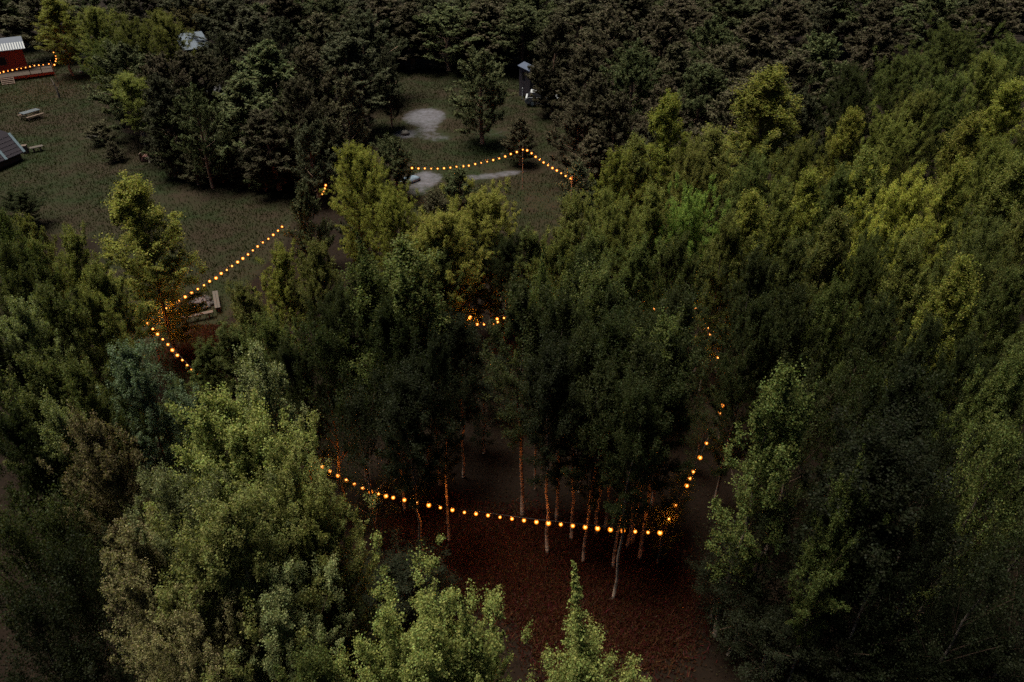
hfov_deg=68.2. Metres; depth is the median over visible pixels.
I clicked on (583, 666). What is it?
birch tree
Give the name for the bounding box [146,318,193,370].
string lights
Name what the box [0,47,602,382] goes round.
grass
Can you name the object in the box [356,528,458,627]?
birch tree
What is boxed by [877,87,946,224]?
birch tree
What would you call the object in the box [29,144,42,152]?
plank bench
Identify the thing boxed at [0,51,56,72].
string lights
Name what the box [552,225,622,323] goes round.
birch tree
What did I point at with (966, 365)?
birch tree
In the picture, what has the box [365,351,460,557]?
birch tree
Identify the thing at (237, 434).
birch tree
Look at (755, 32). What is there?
pine tree
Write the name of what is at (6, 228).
birch tree
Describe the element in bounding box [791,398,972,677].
birch tree
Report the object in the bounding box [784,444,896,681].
birch tree
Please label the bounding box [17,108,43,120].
picnic table
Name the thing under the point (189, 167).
pine tree
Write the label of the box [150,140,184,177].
pine tree
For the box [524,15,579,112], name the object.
pine tree
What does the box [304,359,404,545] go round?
birch tree
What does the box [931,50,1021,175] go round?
birch tree
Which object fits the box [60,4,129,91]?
birch tree
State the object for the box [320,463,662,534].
string lights
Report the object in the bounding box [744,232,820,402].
birch tree
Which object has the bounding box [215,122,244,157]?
pine tree
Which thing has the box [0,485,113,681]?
birch tree
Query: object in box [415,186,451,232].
pine tree
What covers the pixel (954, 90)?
birch tree
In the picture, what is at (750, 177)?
birch tree
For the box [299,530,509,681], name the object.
birch tree
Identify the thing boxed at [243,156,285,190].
pine tree
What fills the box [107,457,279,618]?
birch tree
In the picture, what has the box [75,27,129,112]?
birch tree
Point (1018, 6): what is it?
pine tree
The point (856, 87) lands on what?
birch tree
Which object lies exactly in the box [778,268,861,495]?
birch tree
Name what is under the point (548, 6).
pine tree
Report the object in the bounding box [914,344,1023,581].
birch tree
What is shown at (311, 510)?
birch tree
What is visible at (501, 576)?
dry grass
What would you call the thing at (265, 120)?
pine tree
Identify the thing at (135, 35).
birch tree
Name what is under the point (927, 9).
pine tree
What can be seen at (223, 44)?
pine tree
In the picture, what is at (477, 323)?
string lights
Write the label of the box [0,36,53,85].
red cabin
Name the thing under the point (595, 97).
pine tree
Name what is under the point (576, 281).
birch tree
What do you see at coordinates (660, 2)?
pine tree
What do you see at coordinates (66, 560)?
birch tree
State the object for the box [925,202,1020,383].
birch tree
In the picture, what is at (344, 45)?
pine tree
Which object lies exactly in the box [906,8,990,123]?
birch tree
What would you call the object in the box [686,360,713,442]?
birch tree
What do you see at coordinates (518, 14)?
pine tree
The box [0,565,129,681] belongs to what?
birch tree
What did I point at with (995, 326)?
birch tree
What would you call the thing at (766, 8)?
pine tree
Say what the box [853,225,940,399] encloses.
birch tree
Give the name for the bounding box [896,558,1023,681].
birch tree
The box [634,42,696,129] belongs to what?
pine tree
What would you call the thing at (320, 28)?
pine tree
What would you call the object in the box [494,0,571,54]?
pine tree
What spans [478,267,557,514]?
birch tree
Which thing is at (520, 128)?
pine tree
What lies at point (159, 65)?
pine tree
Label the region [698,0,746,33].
pine tree
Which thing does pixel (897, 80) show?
birch tree
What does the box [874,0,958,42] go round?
pine tree
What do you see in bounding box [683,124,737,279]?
birch tree
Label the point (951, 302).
birch tree
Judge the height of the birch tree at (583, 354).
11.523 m
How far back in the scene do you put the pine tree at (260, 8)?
97.68 m
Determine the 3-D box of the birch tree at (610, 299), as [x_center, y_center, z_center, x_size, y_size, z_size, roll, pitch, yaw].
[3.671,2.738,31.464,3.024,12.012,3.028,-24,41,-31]
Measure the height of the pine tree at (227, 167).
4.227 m
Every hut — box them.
[0,130,24,167]
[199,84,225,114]
[517,61,534,95]
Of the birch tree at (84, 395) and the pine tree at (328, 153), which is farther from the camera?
the pine tree at (328, 153)
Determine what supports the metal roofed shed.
on the ground at (428, 120)
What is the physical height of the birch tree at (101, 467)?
12.525 m
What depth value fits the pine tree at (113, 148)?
69.72 m
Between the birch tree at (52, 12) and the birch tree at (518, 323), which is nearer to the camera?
the birch tree at (518, 323)
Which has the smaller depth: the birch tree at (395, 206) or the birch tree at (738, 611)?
the birch tree at (738, 611)
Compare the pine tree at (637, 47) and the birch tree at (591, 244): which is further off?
the pine tree at (637, 47)
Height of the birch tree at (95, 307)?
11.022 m
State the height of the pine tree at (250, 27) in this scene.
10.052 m
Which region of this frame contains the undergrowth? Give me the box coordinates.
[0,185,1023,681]
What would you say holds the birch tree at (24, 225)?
on the ground at (428, 120)
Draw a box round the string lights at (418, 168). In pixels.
[411,148,523,169]
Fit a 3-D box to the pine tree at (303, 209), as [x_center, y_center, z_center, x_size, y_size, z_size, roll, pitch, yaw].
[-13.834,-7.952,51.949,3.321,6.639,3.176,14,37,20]
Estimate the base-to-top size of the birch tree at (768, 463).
13.335 m
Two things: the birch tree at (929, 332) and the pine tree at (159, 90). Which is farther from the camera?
the pine tree at (159, 90)
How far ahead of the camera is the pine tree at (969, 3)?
97.25 m
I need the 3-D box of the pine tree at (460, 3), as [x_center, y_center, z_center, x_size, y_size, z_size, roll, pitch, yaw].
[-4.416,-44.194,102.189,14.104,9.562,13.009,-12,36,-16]
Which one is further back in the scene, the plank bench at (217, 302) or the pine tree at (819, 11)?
the pine tree at (819, 11)
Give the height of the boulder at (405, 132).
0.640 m
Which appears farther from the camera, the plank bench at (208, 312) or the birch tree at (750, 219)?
the plank bench at (208, 312)
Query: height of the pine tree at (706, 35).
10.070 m
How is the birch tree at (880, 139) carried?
on the ground at (428, 120)
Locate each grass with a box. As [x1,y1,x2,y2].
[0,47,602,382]
[150,322,734,681]
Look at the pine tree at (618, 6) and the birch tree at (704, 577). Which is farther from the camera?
the pine tree at (618, 6)
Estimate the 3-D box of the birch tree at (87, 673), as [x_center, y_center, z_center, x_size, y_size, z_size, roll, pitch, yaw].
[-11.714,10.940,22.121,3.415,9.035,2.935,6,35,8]
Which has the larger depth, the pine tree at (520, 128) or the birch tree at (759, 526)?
the pine tree at (520, 128)
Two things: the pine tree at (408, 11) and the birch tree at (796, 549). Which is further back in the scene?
the pine tree at (408, 11)
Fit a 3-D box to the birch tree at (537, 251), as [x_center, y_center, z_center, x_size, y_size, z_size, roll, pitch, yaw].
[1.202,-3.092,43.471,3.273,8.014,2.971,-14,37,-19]
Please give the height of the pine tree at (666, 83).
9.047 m
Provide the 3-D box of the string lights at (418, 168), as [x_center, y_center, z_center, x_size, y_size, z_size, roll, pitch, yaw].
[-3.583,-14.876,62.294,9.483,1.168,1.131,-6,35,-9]
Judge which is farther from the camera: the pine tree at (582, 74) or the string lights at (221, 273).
the pine tree at (582, 74)
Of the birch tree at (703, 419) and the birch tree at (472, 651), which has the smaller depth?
the birch tree at (472, 651)
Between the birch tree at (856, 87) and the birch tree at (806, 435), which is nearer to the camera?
the birch tree at (806, 435)
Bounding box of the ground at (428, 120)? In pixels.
[0,0,1023,681]
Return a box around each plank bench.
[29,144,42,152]
[181,310,212,322]
[212,290,220,311]
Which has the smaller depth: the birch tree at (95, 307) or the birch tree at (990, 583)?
the birch tree at (990, 583)
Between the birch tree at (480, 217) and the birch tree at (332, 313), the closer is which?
the birch tree at (332, 313)
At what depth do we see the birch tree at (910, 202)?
37.17 m
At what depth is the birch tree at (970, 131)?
45.94 m
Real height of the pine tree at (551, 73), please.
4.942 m
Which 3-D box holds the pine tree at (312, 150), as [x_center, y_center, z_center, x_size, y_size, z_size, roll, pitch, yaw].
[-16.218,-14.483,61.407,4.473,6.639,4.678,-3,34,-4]
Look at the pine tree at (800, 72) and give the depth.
66.95 m
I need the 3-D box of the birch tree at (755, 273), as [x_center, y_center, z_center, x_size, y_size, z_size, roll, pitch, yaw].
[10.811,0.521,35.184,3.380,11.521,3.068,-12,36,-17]
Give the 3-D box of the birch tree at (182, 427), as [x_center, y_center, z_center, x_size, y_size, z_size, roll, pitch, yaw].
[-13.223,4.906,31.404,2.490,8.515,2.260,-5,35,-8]
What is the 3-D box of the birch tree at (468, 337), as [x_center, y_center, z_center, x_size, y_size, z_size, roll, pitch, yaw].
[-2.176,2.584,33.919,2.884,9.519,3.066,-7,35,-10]
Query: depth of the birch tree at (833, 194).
40.56 m
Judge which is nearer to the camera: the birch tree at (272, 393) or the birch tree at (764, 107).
the birch tree at (272, 393)
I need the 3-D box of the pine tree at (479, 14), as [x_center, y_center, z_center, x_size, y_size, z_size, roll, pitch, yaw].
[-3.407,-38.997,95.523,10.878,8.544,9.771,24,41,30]
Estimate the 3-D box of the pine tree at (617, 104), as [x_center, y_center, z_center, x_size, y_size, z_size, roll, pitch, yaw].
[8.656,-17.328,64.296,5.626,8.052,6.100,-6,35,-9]
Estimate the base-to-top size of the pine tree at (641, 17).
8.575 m
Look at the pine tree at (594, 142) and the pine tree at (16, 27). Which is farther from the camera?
the pine tree at (16, 27)
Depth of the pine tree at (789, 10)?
92.79 m
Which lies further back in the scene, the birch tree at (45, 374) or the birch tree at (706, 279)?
the birch tree at (706, 279)
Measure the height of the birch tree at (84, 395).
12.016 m
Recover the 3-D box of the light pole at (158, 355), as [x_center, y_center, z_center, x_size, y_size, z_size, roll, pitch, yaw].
[-20.657,-0.297,43.427,0.194,3.580,0.142,-13,37,-18]
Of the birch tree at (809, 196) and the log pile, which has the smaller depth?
the birch tree at (809, 196)
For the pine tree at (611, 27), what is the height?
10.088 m
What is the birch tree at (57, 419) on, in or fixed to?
on the ground at (428, 120)
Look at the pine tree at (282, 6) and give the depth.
95.91 m
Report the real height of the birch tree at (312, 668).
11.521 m
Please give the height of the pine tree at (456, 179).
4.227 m
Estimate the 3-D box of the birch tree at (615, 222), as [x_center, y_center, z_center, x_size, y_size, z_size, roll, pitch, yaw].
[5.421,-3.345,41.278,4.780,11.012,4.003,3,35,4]
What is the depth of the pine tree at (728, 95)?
62.00 m
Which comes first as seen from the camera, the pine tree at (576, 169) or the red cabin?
the pine tree at (576, 169)
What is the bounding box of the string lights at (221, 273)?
[159,225,282,311]
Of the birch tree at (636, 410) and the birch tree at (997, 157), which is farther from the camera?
the birch tree at (997, 157)
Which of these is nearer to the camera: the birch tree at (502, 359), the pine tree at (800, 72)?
the birch tree at (502, 359)
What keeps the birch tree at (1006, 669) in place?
on the ground at (428, 120)
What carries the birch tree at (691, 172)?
on the ground at (428, 120)
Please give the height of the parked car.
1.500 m
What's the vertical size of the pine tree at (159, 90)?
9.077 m
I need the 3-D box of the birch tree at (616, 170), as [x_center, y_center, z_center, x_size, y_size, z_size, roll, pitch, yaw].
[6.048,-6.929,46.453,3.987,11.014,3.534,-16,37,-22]
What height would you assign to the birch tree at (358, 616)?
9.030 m
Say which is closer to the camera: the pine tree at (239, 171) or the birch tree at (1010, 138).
the birch tree at (1010, 138)
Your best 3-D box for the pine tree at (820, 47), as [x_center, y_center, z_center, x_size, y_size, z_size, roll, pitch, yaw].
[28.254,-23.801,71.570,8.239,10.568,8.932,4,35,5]
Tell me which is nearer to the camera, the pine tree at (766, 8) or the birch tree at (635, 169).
the birch tree at (635, 169)
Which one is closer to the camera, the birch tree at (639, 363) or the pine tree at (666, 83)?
the birch tree at (639, 363)
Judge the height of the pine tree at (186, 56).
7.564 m
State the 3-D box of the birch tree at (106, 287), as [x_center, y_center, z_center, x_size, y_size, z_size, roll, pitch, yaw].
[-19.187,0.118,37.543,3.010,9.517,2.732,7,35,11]
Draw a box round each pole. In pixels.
[50,78,59,97]
[149,325,160,359]
[522,148,522,189]
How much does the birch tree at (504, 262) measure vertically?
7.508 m
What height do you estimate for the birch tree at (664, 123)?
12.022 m
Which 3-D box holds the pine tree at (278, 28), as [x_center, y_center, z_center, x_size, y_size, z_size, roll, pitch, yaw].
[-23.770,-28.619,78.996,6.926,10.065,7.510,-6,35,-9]
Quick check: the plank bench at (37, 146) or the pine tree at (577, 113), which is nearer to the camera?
the pine tree at (577, 113)
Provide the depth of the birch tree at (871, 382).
27.21 m
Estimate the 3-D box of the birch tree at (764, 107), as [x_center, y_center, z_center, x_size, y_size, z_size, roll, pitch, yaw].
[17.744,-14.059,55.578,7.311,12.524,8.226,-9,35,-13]
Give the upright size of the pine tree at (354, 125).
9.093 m
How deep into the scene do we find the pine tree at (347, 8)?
104.47 m
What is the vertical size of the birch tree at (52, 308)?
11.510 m
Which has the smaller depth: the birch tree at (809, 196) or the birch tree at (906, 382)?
the birch tree at (906, 382)
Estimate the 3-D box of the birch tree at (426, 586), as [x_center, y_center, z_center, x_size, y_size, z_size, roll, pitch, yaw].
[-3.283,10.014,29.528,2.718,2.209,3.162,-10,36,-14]
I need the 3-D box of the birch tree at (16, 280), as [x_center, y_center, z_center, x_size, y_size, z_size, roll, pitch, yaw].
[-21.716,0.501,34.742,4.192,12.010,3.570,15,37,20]
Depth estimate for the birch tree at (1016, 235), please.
36.89 m
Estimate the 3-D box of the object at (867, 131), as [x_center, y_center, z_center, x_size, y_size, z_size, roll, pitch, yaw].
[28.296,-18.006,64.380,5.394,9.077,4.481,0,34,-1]
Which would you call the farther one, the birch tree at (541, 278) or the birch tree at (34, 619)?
the birch tree at (541, 278)
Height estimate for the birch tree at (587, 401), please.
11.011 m
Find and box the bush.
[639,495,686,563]
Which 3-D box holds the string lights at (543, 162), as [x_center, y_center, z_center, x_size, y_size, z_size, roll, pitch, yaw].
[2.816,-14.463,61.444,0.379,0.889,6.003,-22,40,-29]
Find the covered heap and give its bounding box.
[400,175,420,184]
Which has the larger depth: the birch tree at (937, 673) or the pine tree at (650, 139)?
the pine tree at (650, 139)
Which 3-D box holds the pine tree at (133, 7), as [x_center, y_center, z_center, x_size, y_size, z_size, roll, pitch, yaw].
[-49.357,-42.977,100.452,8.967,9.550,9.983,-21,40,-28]
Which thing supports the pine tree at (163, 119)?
on the ground at (428, 120)
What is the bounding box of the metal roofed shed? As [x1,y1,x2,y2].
[179,31,211,62]
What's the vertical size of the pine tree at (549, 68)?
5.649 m
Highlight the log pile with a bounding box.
[138,153,163,161]
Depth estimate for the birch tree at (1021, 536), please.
23.10 m
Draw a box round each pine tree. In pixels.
[0,0,36,37]
[0,0,96,57]
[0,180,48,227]
[68,0,127,39]
[81,39,173,137]
[82,118,122,144]
[99,140,126,161]
[106,0,170,51]
[129,50,194,143]
[139,72,210,175]
[139,100,213,175]
[142,0,219,38]
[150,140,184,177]
[169,82,230,188]
[170,49,221,116]
[173,0,266,35]
[179,146,215,185]
[185,51,232,114]
[186,0,265,58]
[190,72,298,173]
[203,31,252,84]
[203,109,222,150]
[203,130,237,179]
[206,5,288,95]
[208,39,336,136]
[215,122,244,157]
[220,140,262,186]
[233,108,309,190]
[239,0,328,44]
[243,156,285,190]
[257,16,315,91]
[259,0,314,59]
[260,138,298,184]
[270,74,342,178]
[279,43,343,134]
[282,179,334,260]
[283,121,337,198]
[291,0,368,25]
[293,11,364,83]
[299,0,350,55]
[303,31,399,125]
[308,117,344,182]
[316,74,376,166]
[324,7,408,99]
[331,187,369,253]
[336,0,426,61]
[340,0,444,48]
[367,132,416,196]
[373,47,404,126]
[384,1,441,69]
[399,2,490,70]
[408,0,461,59]
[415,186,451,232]
[439,163,484,211]
[444,0,527,65]
[444,45,518,143]
[448,0,517,43]
[449,1,520,63]
[471,2,571,64]
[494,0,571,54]
[498,117,538,164]
[504,0,569,57]
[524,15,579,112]
[530,69,577,114]
[537,0,606,33]
[541,57,570,99]
[544,98,611,171]
[545,0,617,61]
[551,39,625,137]
[555,157,597,201]
[559,70,627,169]
[563,2,652,82]
[563,128,612,191]
[578,89,645,168]
[594,0,658,43]
[595,0,659,47]
[599,47,670,136]
[605,37,664,126]
[620,122,676,184]
[623,5,707,85]
[624,74,699,161]
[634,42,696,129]
[640,0,705,17]
[641,0,716,62]
[671,61,742,154]
[675,14,748,76]
[681,41,779,132]
[684,76,767,180]
[692,12,795,85]
[693,0,772,43]
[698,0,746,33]
[735,0,813,40]
[743,0,811,63]
[746,46,837,148]
[769,0,867,35]
[786,31,848,137]
[797,0,862,46]
[811,0,921,49]
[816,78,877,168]
[818,23,898,118]
[842,0,918,66]
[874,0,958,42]
[901,0,974,53]
[924,0,1000,45]
[936,0,1023,64]
[953,0,1023,39]
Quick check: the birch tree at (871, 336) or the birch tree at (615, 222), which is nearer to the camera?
the birch tree at (871, 336)
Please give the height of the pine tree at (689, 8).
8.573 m
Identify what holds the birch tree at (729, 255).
on the ground at (428, 120)
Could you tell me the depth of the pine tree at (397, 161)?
61.52 m
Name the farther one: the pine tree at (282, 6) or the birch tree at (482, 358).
the pine tree at (282, 6)
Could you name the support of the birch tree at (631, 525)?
on the ground at (428, 120)
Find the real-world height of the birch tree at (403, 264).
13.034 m
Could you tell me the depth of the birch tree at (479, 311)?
43.57 m
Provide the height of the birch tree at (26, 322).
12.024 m
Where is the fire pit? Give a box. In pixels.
[189,295,213,310]
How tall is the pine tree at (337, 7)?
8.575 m
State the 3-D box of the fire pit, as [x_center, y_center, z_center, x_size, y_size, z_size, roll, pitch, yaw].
[-20.331,-2.453,49.461,1.648,0.645,1.652,27,43,34]
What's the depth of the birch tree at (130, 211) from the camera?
40.37 m
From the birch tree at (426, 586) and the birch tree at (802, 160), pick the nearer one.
the birch tree at (426, 586)
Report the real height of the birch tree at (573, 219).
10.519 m
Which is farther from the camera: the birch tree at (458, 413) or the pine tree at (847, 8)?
the pine tree at (847, 8)
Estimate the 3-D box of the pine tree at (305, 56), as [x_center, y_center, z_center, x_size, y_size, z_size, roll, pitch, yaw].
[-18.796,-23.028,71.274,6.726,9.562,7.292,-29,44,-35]
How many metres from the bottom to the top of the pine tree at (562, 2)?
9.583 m
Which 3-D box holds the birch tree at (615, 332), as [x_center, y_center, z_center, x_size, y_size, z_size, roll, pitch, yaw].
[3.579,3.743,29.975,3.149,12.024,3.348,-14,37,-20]
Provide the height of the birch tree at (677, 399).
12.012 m
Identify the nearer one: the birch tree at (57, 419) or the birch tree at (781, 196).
the birch tree at (57, 419)
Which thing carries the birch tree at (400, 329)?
on the ground at (428, 120)
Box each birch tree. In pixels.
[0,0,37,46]
[0,206,65,375]
[0,234,70,359]
[0,292,98,419]
[0,330,90,540]
[0,343,121,556]
[0,396,122,620]
[0,447,145,681]
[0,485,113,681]
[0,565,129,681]
[0,648,75,681]
[2,593,146,681]
[3,279,129,437]
[11,211,72,335]
[17,520,149,681]
[22,236,94,363]
[32,0,91,75]
[35,387,129,585]
[36,399,177,599]
[44,221,124,347]
[58,354,162,564]
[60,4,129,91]
[69,273,157,473]
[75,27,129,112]
[82,255,151,372]
[91,169,210,358]
[96,335,207,523]
[97,502,207,681]
[99,11,169,73]
[99,544,282,681]
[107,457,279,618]
[108,72,150,162]
[141,381,345,668]
[142,7,196,79]
[143,470,337,681]
[155,376,220,488]
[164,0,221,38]
[175,520,354,681]
[186,336,240,422]
[195,316,278,417]
[198,406,377,660]
[221,277,289,391]
[230,307,314,447]
[232,338,319,492]
[254,238,316,372]
[262,332,333,496]
[266,483,380,681]
[272,628,336,681]
[283,235,351,394]
[283,314,374,508]
[290,549,383,681]
[293,277,382,477]
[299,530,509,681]
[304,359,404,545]
[319,139,396,265]
[334,231,423,479]
[344,291,438,510]
[349,232,455,463]
[350,547,421,643]
[351,167,430,288]
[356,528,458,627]
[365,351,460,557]
[393,565,459,625]
[403,204,494,329]
[404,323,478,540]
[410,315,461,485]
[413,239,477,321]
[421,219,497,329]
[434,583,535,681]
[438,306,491,477]
[439,176,535,327]
[442,383,470,440]
[454,334,496,414]
[460,370,514,453]
[472,346,524,423]
[475,219,538,342]
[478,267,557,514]
[503,221,554,309]
[506,246,556,489]
[509,326,588,552]
[514,225,579,312]
[517,560,651,681]
[523,280,604,520]
[542,189,598,293]
[544,313,609,540]
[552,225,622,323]
[553,243,617,456]
[555,346,627,562]
[558,253,628,492]
[577,276,647,507]
[578,145,645,276]
[578,293,648,535]
[579,185,657,283]
[586,368,671,598]
[593,309,652,529]
[593,327,667,566]
[596,132,657,255]
[603,300,663,525]
[607,232,667,332]
[613,324,691,548]
[617,301,696,543]
[618,322,715,559]
[619,179,682,311]
[632,88,691,251]
[634,225,714,332]
[642,279,718,508]
[650,172,730,329]
[657,455,703,533]
[659,133,728,278]
[682,525,776,620]
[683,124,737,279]
[684,403,722,473]
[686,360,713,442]
[691,209,755,390]
[693,233,728,371]
[699,187,777,372]
[700,554,795,669]
[702,62,810,202]
[702,290,793,497]
[704,356,819,636]
[704,467,814,641]
[709,237,782,438]
[711,138,794,280]
[713,588,820,681]
[741,281,831,457]
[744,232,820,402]
[748,174,803,337]
[749,336,860,552]
[760,130,831,256]
[760,496,870,676]
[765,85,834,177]
[770,165,826,301]
[770,561,878,680]
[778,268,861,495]
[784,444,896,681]
[786,203,860,379]
[787,610,926,681]
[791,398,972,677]
[793,344,909,542]
[798,509,936,681]
[801,158,862,301]
[808,60,879,187]
[810,106,866,246]
[810,289,911,513]
[812,204,906,403]
[819,144,886,290]
[829,591,948,681]
[830,346,953,568]
[835,161,952,371]
[849,96,929,251]
[852,470,991,681]
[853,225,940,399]
[855,395,988,614]
[857,615,995,681]
[860,310,946,431]
[868,42,936,131]
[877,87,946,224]
[884,251,984,435]
[888,331,1022,548]
[891,153,976,340]
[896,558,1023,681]
[898,493,1023,681]
[900,408,1023,635]
[902,596,1023,681]
[903,63,984,198]
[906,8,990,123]
[909,109,987,284]
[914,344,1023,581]
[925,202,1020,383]
[929,133,1022,290]
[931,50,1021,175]
[936,263,1023,467]
[938,453,1023,678]
[939,76,1023,222]
[943,399,1023,593]
[946,153,1023,336]
[950,327,1023,534]
[954,539,1023,681]
[970,21,1023,119]
[972,203,1023,355]
[973,131,1023,302]
[1000,123,1023,158]
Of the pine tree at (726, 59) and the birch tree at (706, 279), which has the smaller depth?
the birch tree at (706, 279)
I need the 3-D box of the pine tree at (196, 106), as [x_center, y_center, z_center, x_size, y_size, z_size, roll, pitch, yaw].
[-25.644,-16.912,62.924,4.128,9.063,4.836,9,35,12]
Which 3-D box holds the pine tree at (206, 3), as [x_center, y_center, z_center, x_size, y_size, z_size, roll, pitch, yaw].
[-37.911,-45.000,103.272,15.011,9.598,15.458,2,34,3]
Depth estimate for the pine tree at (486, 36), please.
93.24 m
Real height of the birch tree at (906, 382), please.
11.512 m
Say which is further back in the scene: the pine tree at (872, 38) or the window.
the window
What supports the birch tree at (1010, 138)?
on the ground at (428, 120)
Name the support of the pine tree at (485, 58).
on the ground at (428, 120)
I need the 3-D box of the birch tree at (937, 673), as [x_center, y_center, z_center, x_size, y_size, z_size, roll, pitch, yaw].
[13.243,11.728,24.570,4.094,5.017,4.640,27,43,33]
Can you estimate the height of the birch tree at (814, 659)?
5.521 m
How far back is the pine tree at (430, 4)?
96.42 m
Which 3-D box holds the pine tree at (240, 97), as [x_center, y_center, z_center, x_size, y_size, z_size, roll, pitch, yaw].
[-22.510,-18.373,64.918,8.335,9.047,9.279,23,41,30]
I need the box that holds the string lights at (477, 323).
[470,306,696,324]
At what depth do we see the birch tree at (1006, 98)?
51.67 m
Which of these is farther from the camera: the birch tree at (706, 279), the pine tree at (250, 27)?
the pine tree at (250, 27)
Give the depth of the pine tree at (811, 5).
103.17 m
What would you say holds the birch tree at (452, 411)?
on the ground at (428, 120)
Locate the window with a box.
[0,56,7,65]
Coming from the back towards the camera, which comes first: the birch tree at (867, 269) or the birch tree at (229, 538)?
the birch tree at (867, 269)
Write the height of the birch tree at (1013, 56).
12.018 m
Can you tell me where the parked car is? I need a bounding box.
[525,89,557,106]
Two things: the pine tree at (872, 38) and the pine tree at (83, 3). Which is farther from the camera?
the pine tree at (83, 3)
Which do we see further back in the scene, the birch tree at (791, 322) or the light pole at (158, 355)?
the light pole at (158, 355)
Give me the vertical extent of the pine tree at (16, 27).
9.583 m
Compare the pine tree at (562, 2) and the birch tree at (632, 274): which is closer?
the birch tree at (632, 274)
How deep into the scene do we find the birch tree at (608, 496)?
27.79 m
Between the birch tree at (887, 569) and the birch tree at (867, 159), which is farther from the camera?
the birch tree at (867, 159)
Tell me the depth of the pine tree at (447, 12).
92.75 m
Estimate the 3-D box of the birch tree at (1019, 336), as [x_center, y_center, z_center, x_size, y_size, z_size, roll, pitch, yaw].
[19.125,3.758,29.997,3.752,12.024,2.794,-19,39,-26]
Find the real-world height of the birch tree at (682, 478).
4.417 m
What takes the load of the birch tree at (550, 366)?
on the ground at (428, 120)
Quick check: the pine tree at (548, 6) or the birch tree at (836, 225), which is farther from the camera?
the pine tree at (548, 6)
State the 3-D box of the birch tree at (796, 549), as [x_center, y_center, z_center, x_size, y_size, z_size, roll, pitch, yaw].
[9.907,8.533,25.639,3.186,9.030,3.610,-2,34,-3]
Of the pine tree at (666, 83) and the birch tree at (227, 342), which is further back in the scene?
the pine tree at (666, 83)
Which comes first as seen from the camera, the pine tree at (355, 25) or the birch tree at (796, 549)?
the birch tree at (796, 549)
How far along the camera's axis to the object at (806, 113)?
60.23 m
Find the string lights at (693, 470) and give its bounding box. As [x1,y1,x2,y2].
[660,334,723,529]
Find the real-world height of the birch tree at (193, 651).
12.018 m
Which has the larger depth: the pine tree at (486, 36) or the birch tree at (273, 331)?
the pine tree at (486, 36)
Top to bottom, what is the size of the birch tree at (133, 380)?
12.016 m
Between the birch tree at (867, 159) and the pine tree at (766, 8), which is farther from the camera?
the pine tree at (766, 8)
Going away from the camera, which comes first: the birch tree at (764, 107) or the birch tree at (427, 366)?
the birch tree at (427, 366)
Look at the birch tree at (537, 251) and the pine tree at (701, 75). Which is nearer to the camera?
the birch tree at (537, 251)
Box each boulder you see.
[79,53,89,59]
[401,130,409,135]
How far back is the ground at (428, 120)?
56.51 m
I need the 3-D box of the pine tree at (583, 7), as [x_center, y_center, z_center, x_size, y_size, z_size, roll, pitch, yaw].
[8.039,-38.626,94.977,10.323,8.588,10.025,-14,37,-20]
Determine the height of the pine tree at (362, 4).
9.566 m
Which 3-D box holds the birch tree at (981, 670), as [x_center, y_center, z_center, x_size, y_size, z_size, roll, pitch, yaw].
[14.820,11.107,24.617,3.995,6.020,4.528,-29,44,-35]
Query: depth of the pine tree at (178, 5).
100.14 m
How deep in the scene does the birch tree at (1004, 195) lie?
40.30 m
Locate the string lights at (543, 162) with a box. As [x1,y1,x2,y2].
[525,148,570,178]
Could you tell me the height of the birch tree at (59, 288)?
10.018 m
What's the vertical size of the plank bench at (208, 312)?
0.445 m
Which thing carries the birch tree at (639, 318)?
on the ground at (428, 120)
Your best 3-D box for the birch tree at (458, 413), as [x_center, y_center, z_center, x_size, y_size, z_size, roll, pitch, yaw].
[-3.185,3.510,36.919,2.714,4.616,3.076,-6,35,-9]
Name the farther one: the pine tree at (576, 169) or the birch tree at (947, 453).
the pine tree at (576, 169)
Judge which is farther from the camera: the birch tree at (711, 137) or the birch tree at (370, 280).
the birch tree at (711, 137)
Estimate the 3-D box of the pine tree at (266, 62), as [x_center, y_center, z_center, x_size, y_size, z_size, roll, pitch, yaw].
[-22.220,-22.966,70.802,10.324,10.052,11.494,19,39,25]
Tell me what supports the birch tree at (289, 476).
on the ground at (428, 120)
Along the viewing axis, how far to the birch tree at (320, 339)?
30.29 m
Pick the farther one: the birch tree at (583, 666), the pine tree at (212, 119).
the pine tree at (212, 119)
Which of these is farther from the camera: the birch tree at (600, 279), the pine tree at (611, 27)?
the pine tree at (611, 27)
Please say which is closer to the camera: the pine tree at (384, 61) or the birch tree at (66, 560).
the birch tree at (66, 560)
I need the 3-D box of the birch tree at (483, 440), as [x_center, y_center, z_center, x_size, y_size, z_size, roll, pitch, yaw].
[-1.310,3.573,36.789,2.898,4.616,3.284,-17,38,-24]
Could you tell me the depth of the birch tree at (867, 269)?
34.43 m
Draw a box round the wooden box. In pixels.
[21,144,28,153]
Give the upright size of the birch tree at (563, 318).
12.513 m
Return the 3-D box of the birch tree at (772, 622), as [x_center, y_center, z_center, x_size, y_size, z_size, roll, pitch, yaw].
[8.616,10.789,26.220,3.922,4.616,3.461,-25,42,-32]
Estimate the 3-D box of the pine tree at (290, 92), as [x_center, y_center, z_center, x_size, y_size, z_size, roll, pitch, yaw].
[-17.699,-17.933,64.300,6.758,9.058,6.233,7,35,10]
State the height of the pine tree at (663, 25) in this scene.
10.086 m
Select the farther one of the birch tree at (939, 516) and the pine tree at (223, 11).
the pine tree at (223, 11)

